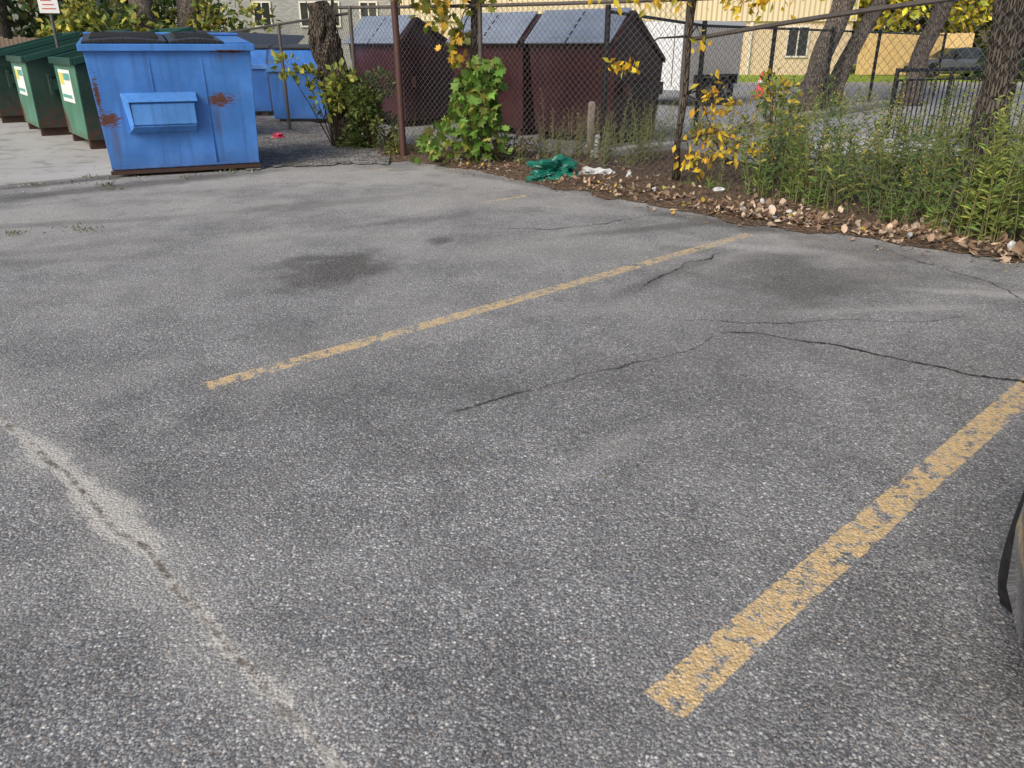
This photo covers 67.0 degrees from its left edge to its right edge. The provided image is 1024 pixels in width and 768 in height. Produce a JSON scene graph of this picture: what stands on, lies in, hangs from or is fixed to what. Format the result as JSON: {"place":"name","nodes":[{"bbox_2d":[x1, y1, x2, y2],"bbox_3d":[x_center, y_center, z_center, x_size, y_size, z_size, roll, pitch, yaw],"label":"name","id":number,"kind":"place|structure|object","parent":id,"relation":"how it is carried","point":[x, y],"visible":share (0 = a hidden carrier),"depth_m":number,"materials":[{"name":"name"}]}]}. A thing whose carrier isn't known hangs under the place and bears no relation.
{"place":"outdoors","nodes":[
{"label":"outdoors","id":0,"kind":"place"},
{"bbox_2d":[244,118,391,170],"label":"gravel ground","id":1,"kind":"structure","parent":0,"point":[293,148],"depth_m":11.83,"materials":[{"name":"grey gravel"}]},
{"bbox_2d":[271,132,284,137],"bbox_3d":[-4.056,-4.300,13.391,0.250,0.118,0.175,0,24,0],"label":"pink wrapper","id":2,"kind":"object","parent":1,"relation":"on","point":[277,135],"visible":0.81,"depth_m":13.36,"materials":[{"name":"plastic"}]},
{"bbox_2d":[268,50,357,146],"bbox_3d":[-2.888,-4.383,11.964,1.439,1.462,0.884,9,25,21],"label":"bush","id":3,"kind":"object","parent":1,"relation":"on","point":[338,101],"visible":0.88,"depth_m":11.84,"materials":[{"name":"green plant"}]},
{"bbox_2d":[304,0,356,146],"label":"dead tree trunk","id":4,"kind":"object","parent":1,"relation":"on","point":[325,47],"visible":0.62,"depth_m":11.72,"materials":[{"name":"brown plant"}]},
{"bbox_2d":[335,65,398,148],"bbox_3d":[-2.189,-4.174,11.836,0.953,1.326,0.854,-20,31,-39],"label":"bush","id":5,"kind":"object","parent":1,"relation":"on","point":[360,108],"visible":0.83,"depth_m":11.77,"materials":[{"name":"green plant"}]},
{"bbox_2d":[2,162,1019,398],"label":"stray leaves","id":6,"kind":"object","parent":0,"point":[368,190],"visible":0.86,"depth_m":8.98,"materials":[{"name":"brown plant"}]},
{"bbox_2d":[0,111,1023,767],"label":"asphalt lot","id":7,"kind":"structure","parent":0,"point":[402,465],"depth_m":2.91,"materials":[{"name":"grey asphalt"}]},
{"bbox_2d":[0,118,179,186],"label":"concrete pad","id":8,"kind":"object","parent":7,"relation":"on","point":[27,155],"visible":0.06,"depth_m":11.21,"materials":[{"name":"grey concrete"}]},
{"bbox_2d":[0,32,82,122],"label":"green dumpster","id":9,"kind":"object","parent":8,"relation":"on","point":[11,110],"visible":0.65,"depth_m":16.07,"materials":[{"name":"paint"}]},
{"bbox_2d":[37,0,59,47],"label":"parking sign","id":10,"kind":"object","parent":8,"relation":"on","point":[50,7],"visible":0.67,"depth_m":14.55,"materials":[{"name":"metal"}]},
{"bbox_2d":[5,29,131,135],"bbox_3d":[-8.141,-5.758,14.679,2.132,1.760,2.260,-17,29,-33],"label":"green dumpster","id":11,"kind":"object","parent":8,"relation":"on","point":[34,73],"visible":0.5,"depth_m":13.72,"materials":[{"name":"paint"}]},
{"bbox_2d":[48,27,195,148],"bbox_3d":[-6.246,-4.954,12.837,2.132,1.760,2.110,-17,29,-33],"label":"green dumpster","id":12,"kind":"object","parent":8,"relation":"on","point":[78,100],"visible":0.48,"depth_m":12.02,"materials":[{"name":"paint"}]},
{"bbox_2d":[76,31,261,174],"bbox_3d":[-4.394,-3.706,10.107,1.980,1.659,1.528,-10,26,-22],"label":"blue dumpster","id":13,"kind":"object","parent":8,"relation":"on","point":[174,101],"visible":1,"depth_m":9.57,"materials":[{"name":"paint"}]},
{"bbox_2d":[5,169,242,235],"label":"grass tufts","id":14,"kind":"object","parent":7,"relation":"on","point":[121,188],"visible":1,"depth_m":8.73,"materials":[{"name":"green plant"}]},
{"bbox_2d":[194,30,304,46],"bbox_3d":[-7.036,-8.188,19.968,3.202,1.777,1.503,-1,24,-3],"label":"black lidded dumpster","id":15,"kind":"object","parent":7,"relation":"on","point":[273,41],"visible":0.13,"depth_m":19.88,"materials":[{"name":"plastic"}]},
{"bbox_2d":[250,44,273,115],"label":"blue dumpster","id":16,"kind":"object","parent":7,"relation":"on","point":[253,53],"visible":0.29,"depth_m":17.83,"materials":[{"name":"paint"}]},
{"bbox_2d":[266,44,329,123],"bbox_3d":[-4.390,-6.420,16.518,1.380,1.540,1.440,-3,24,-7],"label":"blue dumpster","id":17,"kind":"object","parent":7,"relation":"on","point":[300,60],"visible":0.3,"depth_m":15.95,"materials":[{"name":"paint"}]},
{"bbox_2d":[343,15,456,126],"bbox_3d":[-2.169,-6.529,16.125,1.840,2.055,2.038,19,30,37],"label":"maroon dumpster","id":18,"kind":"object","parent":7,"relation":"on","point":[434,65],"visible":0.59,"depth_m":15.48,"materials":[{"name":"paint"}]},
{"bbox_2d":[446,11,541,135],"bbox_3d":[-0.005,-5.847,14.564,2.020,2.055,1.738,19,30,37],"label":"maroon dumpster","id":19,"kind":"object","parent":7,"relation":"on","point":[512,60],"visible":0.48,"depth_m":13.77,"materials":[{"name":"paint"}]},
{"bbox_2d":[524,7,665,143],"bbox_3d":[1.375,-5.244,13.184,2.020,2.055,1.588,19,30,37],"label":"maroon dumpster","id":20,"kind":"object","parent":7,"relation":"on","point":[578,59],"visible":0.77,"depth_m":12.71,"materials":[{"name":"paint"}]},
{"bbox_2d":[585,134,608,148],"bbox_3d":[1.354,-3.796,12.095,0.414,0.213,0.290,5,24,12],"label":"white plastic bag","id":21,"kind":"object","parent":7,"relation":"on","point":[596,141],"visible":0.12,"depth_m":12.02,"materials":[{"name":"white plastic"}]},
{"bbox_2d":[220,0,1023,239],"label":"chain link fence","id":22,"kind":"object","parent":7,"relation":"on","point":[773,25],"visible":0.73,"depth_m":8.88,"materials":[{"name":"metal"}]},
{"bbox_2d":[590,141,688,157],"bbox_3d":[1.925,-3.473,11.496,1.991,0.160,0.160,-18,29,-35],"label":"concrete wheel stop","id":23,"kind":"object","parent":7,"relation":"on","point":[664,145],"visible":0.37,"depth_m":11.35,"materials":[{"name":"grey concrete"}]},
{"bbox_2d":[599,87,738,146],"bbox_3d":[2.422,-4.260,12.303,2.398,0.918,1.228,-20,30,-38],"label":"weed patch","id":24,"kind":"object","parent":7,"relation":"on","point":[661,122],"visible":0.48,"depth_m":12.20,"materials":[{"name":"green plant"}]},
{"bbox_2d":[809,136,958,161],"bbox_3d":[5.274,-3.308,10.810,2.280,0.286,1.118,0,24,0],"label":"wheel stop","id":25,"kind":"object","parent":7,"relation":"on","point":[861,143],"visible":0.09,"depth_m":10.55,"materials":[{"name":"grey concrete"}]},
{"bbox_2d":[998,492,1023,650],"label":"black car","id":26,"kind":"object","parent":7,"relation":"on","point":[1011,584],"visible":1,"depth_m":1.77,"materials":[{"name":"black paint"}]},
{"bbox_2d":[424,21,853,74],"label":"brick walls","id":27,"kind":"structure","parent":0,"point":[783,60],"depth_m":43.12,"materials":[{"name":"beige brick"}]},
{"bbox_2d":[400,0,859,20],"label":"ribbed fascia","id":28,"kind":"structure","parent":27,"relation":"attached to","point":[796,9],"depth_m":42.20,"materials":[{"name":"beige metal"}]},
{"bbox_2d":[744,22,810,74],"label":"windows","id":29,"kind":"structure","parent":27,"relation":"attached to","point":[786,45],"depth_m":42.94,"materials":[{"name":"white glass"}]},
{"bbox_2d":[351,64,1023,81],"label":"lawn","id":30,"kind":"structure","parent":0,"point":[800,76],"depth_m":40.01,"materials":[{"name":"green plant"}]},
{"bbox_2d":[7,0,122,37],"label":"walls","id":31,"kind":"structure","parent":30,"relation":"on","point":[16,16],"depth_m":42.75,"materials":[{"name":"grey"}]},
{"bbox_2d":[169,0,399,69],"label":"walls","id":32,"kind":"structure","parent":30,"relation":"on","point":[285,10],"depth_m":45.16,"materials":[{"name":"grey"}]},
{"bbox_2d":[200,1,377,26],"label":"windows","id":33,"kind":"structure","parent":32,"relation":"attached to","point":[266,6],"depth_m":45.02,"materials":[{"name":"white glass"}]},
{"bbox_2d":[855,32,974,74],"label":"wooden fence","id":34,"kind":"object","parent":30,"relation":"on","point":[967,38],"visible":0.38,"depth_m":42.20,"materials":[{"name":"brown wood"}]},
{"bbox_2d":[820,0,1023,58],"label":"yellow trees","id":35,"kind":"object","parent":30,"relation":"on","point":[975,17],"visible":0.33,"depth_m":45.20,"materials":[{"name":"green plant"}]},
{"bbox_2d":[903,47,984,77],"bbox_3d":[22.742,-16.648,40.028,4.515,1.460,2.040,0,24,-1],"label":"parked car","id":36,"kind":"object","parent":30,"relation":"on","point":[958,58],"visible":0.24,"depth_m":39.25,"materials":[{"name":"grey paint"}]},
{"bbox_2d":[873,1,1022,59],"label":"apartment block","id":37,"kind":"structure","parent":30,"relation":"on","point":[984,35],"depth_m":62.06,"materials":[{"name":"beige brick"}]},
{"bbox_2d":[968,36,1023,81],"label":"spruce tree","id":38,"kind":"object","parent":30,"relation":"on","point":[980,60],"visible":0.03,"depth_m":35.94,"materials":[{"name":"green plant"}]},
{"bbox_2d":[378,142,1023,262],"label":"soil verge","id":39,"kind":"structure","parent":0,"point":[870,217],"depth_m":8.49,"materials":[{"name":"brown soil"}]},
{"bbox_2d":[369,114,399,154],"bbox_3d":[-1.822,-3.668,11.410,0.550,0.611,0.776,0,24,0],"label":"bush","id":40,"kind":"object","parent":39,"relation":"on","point":[388,143],"visible":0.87,"depth_m":11.25,"materials":[{"name":"green plant"}]},
{"bbox_2d":[390,0,406,155],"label":"brown steel pole","id":41,"kind":"object","parent":39,"relation":"on","point":[398,67],"visible":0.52,"depth_m":10.74,"materials":[{"name":"metal"}]},
{"bbox_2d":[388,0,512,144],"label":"young tree","id":42,"kind":"object","parent":39,"relation":"on","point":[441,11],"visible":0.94,"depth_m":10.17,"materials":[{"name":"yellow plant"}]},
{"bbox_2d":[370,114,541,164],"bbox_3d":[-0.921,-3.555,11.138,3.038,0.559,0.771,15,28,31],"label":"weed patch","id":43,"kind":"object","parent":39,"relation":"on","point":[416,135],"visible":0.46,"depth_m":11.22,"materials":[{"name":"green plant"}]},
{"bbox_2d":[410,54,513,164],"bbox_3d":[-0.617,-3.573,10.291,1.370,1.521,1.309,-8,25,-18],"label":"maple sapling","id":44,"kind":"object","parent":39,"relation":"on","point":[468,95],"visible":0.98,"depth_m":10.28,"materials":[{"name":"green plant"}]},
{"bbox_2d":[480,135,548,158],"bbox_3d":[0.032,-3.259,10.728,0.993,0.402,0.531,0,24,0],"label":"bush","id":45,"kind":"object","parent":39,"relation":"on","point":[517,147],"visible":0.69,"depth_m":10.72,"materials":[{"name":"green plant"}]},
{"bbox_2d":[525,169,553,181],"bbox_3d":[0.368,-2.512,9.326,0.430,0.137,0.265,0,24,0],"label":"green plastic bag","id":46,"kind":"object","parent":39,"relation":"on","point":[537,175],"visible":0.91,"depth_m":9.27,"materials":[{"name":"green plastic"}]},
{"bbox_2d":[526,154,579,179],"bbox_3d":[0.542,-2.682,9.501,0.617,0.288,0.598,-8,25,-18],"label":"green plastic bag","id":47,"kind":"object","parent":39,"relation":"on","point":[559,165],"visible":0.74,"depth_m":9.38,"materials":[{"name":"green plastic"}]},
{"bbox_2d":[586,101,595,151],"bbox_3d":[1.166,-3.778,11.448,0.124,0.761,0.119,0,24,0],"label":"wooden post","id":48,"kind":"object","parent":39,"relation":"on","point":[590,111],"visible":0.62,"depth_m":11.37,"materials":[{"name":"grey wood"}]},
{"bbox_2d":[577,166,605,174],"bbox_3d":[0.973,-2.634,9.596,0.465,0.124,0.255,6,24,14],"label":"white plastic bag","id":49,"kind":"object","parent":39,"relation":"on","point":[588,170],"visible":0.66,"depth_m":9.55,"materials":[{"name":"white plastic"}]},
{"bbox_2d":[535,87,674,166],"bbox_3d":[1.207,-3.526,10.531,1.717,0.992,1.547,20,30,38],"label":"weed patch","id":50,"kind":"object","parent":39,"relation":"on","point":[605,144],"visible":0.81,"depth_m":10.51,"materials":[{"name":"green plant"}]},
{"bbox_2d":[604,168,614,173],"bbox_3d":[1.200,-2.640,9.647,0.170,0.094,0.170,-14,27,-29],"label":"white plastic bag","id":51,"kind":"object","parent":39,"relation":"on","point":[609,171],"visible":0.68,"depth_m":9.60,"materials":[{"name":"white plastic"}]},
{"bbox_2d":[588,0,803,182],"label":"yellow leaved tree","id":52,"kind":"object","parent":39,"relation":"on","point":[687,91],"visible":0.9,"depth_m":8.55,"materials":[{"name":"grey plant"}]},
{"bbox_2d":[403,146,1023,271],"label":"leaf litter","id":53,"kind":"object","parent":39,"relation":"on","point":[822,217],"visible":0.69,"depth_m":7.16,"materials":[{"name":"brown plant"}]},
{"bbox_2d":[712,187,724,191],"bbox_3d":[2.247,-2.110,8.409,0.132,0.067,0.089,0,24,0],"label":"white plastic bag","id":54,"kind":"object","parent":39,"relation":"on","point":[715,189],"visible":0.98,"depth_m":8.38,"materials":[{"name":"white plastic"}]},
{"bbox_2d":[688,114,760,165],"bbox_3d":[2.817,-3.217,10.242,0.872,0.709,0.671,-14,27,-29],"label":"bush","id":55,"kind":"object","parent":39,"relation":"on","point":[724,138],"visible":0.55,"depth_m":10.19,"materials":[{"name":"yellow plant"}]},
{"bbox_2d":[748,67,811,178],"bbox_3d":[3.067,-2.857,8.673,0.664,1.298,0.722,-12,26,-25],"label":"bush","id":56,"kind":"object","parent":39,"relation":"on","point":[786,85],"visible":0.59,"depth_m":8.60,"materials":[{"name":"green plant"}]},
{"bbox_2d":[684,149,1023,242],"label":"weed patch","id":57,"kind":"object","parent":39,"relation":"on","point":[709,185],"visible":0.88,"depth_m":6.92,"materials":[{"name":"green plant"}]},
{"bbox_2d":[730,78,1023,240],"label":"weed patch","id":58,"kind":"object","parent":39,"relation":"on","point":[882,179],"visible":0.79,"depth_m":7.40,"materials":[{"name":"green plant"}]},
{"bbox_2d":[740,66,1023,202],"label":"weed patch","id":59,"kind":"object","parent":39,"relation":"on","point":[818,146],"visible":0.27,"depth_m":8.89,"materials":[{"name":"green plant"}]},
{"bbox_2d":[947,0,1023,228],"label":"roadside tree","id":60,"kind":"object","parent":39,"relation":"on","point":[1007,46],"visible":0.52,"depth_m":6.28,"materials":[{"name":"brown plant"}]},
{"bbox_2d":[948,79,1023,243],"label":"weed patch","id":61,"kind":"object","parent":39,"relation":"on","point":[991,175],"visible":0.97,"depth_m":6.15,"materials":[{"name":"green plant"}]},
{"bbox_2d":[1007,240,1015,248],"bbox_3d":[3.922,-1.092,6.070,0.059,0.076,0.038,-10,25,-21],"label":"litter scrap","id":62,"kind":"object","parent":39,"relation":"on","point":[1011,244],"visible":0.89,"depth_m":6.06,"materials":[{"name":"white paper"}]},
{"bbox_2d":[656,86,1023,168],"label":"road","id":63,"kind":"structure","parent":0,"point":[688,107],"depth_m":19.58,"materials":[{"name":"grey asphalt"}]},
{"bbox_2d":[644,20,745,105],"bbox_3d":[5.065,-9.134,22.018,3.950,2.110,2.790,-20,31,-38],"label":"enclosed trailer","id":64,"kind":"object","parent":63,"relation":"on","point":[708,68],"visible":0.28,"depth_m":20.59,"materials":[{"name":"metal"}]},
{"bbox_2d":[751,72,764,96],"bbox_3d":[7.920,-9.543,24.640,0.440,0.740,0.440,0,24,0],"label":"traffic cone","id":65,"kind":"object","parent":63,"relation":"on","point":[761,93],"visible":0.38,"depth_m":24.59,"materials":[{"name":"orange plastic"}]},
{"bbox_2d":[599,4,947,148],"bbox_3d":[7.615,-7.445,18.227,0.137,2.050,19.243,19,30,36],"label":"black chain link fence","id":66,"kind":"object","parent":63,"relation":"on","point":[704,25],"visible":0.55,"depth_m":14.80,"materials":[{"name":"metal"}]},
{"bbox_2d":[696,80,879,137],"bbox_3d":[6.272,-5.951,16.372,1.099,0.760,9.059,20,31,38],"label":"weed patch","id":67,"kind":"object","parent":63,"relation":"on","point":[852,104],"visible":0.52,"depth_m":17.16,"materials":[{"name":"green plant"}]},
{"bbox_2d":[716,99,889,133],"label":"concrete kerb","id":68,"kind":"structure","parent":63,"relation":"on","point":[855,109],"depth_m":17.51,"materials":[{"name":"grey concrete"}]},
{"bbox_2d":[789,0,855,112],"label":"street tree","id":69,"kind":"object","parent":63,"relation":"on","point":[840,5],"visible":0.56,"depth_m":17.77,"materials":[{"name":"brown plant"}]},
{"bbox_2d":[824,0,888,107],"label":"street tree","id":70,"kind":"object","parent":63,"relation":"on","point":[862,36],"visible":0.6,"depth_m":18.43,"materials":[{"name":"brown plant"}]},
{"bbox_2d":[738,82,1023,85],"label":"road kerb","id":71,"kind":"structure","parent":63,"relation":"on","point":[899,84],"depth_m":31.91,"materials":[{"name":"grey concrete"}]},
{"bbox_2d":[895,1,953,105],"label":"street tree","id":72,"kind":"object","parent":63,"relation":"on","point":[933,37],"visible":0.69,"depth_m":20.60,"materials":[{"name":"brown plant"}]},
{"bbox_2d":[884,67,1023,139],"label":"iron railing","id":73,"kind":"object","parent":63,"relation":"on","point":[896,83],"visible":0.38,"depth_m":12.04,"materials":[{"name":"black metal"}]},
{"label":"ground","id":74,"kind":"structure","parent":0,"visible":0},
{"bbox_2d":[0,37,37,47],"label":"wooden fence","id":75,"kind":"object","parent":74,"relation":"on","point":[4,42],"visible":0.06,"depth_m":25.59,"materials":[{"name":"brown wood"}]},
{"bbox_2d":[0,0,200,38],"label":"distant tree trunks","id":76,"kind":"object","parent":74,"relation":"on","point":[184,8],"visible":0.07,"depth_m":28.52,"materials":[{"name":"brown plant"}]},
{"bbox_2d":[0,0,248,37],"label":"distant trees","id":77,"kind":"object","parent":74,"relation":"on","point":[26,18],"visible":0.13,"depth_m":32.13,"materials":[{"name":"green plant"}]},
{"bbox_2d":[35,0,282,37],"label":"distant hedge","id":78,"kind":"object","parent":74,"relation":"on","point":[84,18],"visible":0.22,"depth_m":27.93,"materials":[{"name":"green plant"}]},
{"bbox_2d":[153,0,169,26],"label":"distant trees","id":79,"kind":"object","parent":74,"relation":"on","point":[155,1],"depth_m":58.80,"materials":[{"name":"green plant"}]},
{"bbox_2d":[851,0,1021,69],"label":"distant trees","id":80,"kind":"object","parent":74,"relation":"on","point":[921,21],"visible":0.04,"depth_m":51.52,"materials":[{"name":"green plant"}]}
]}

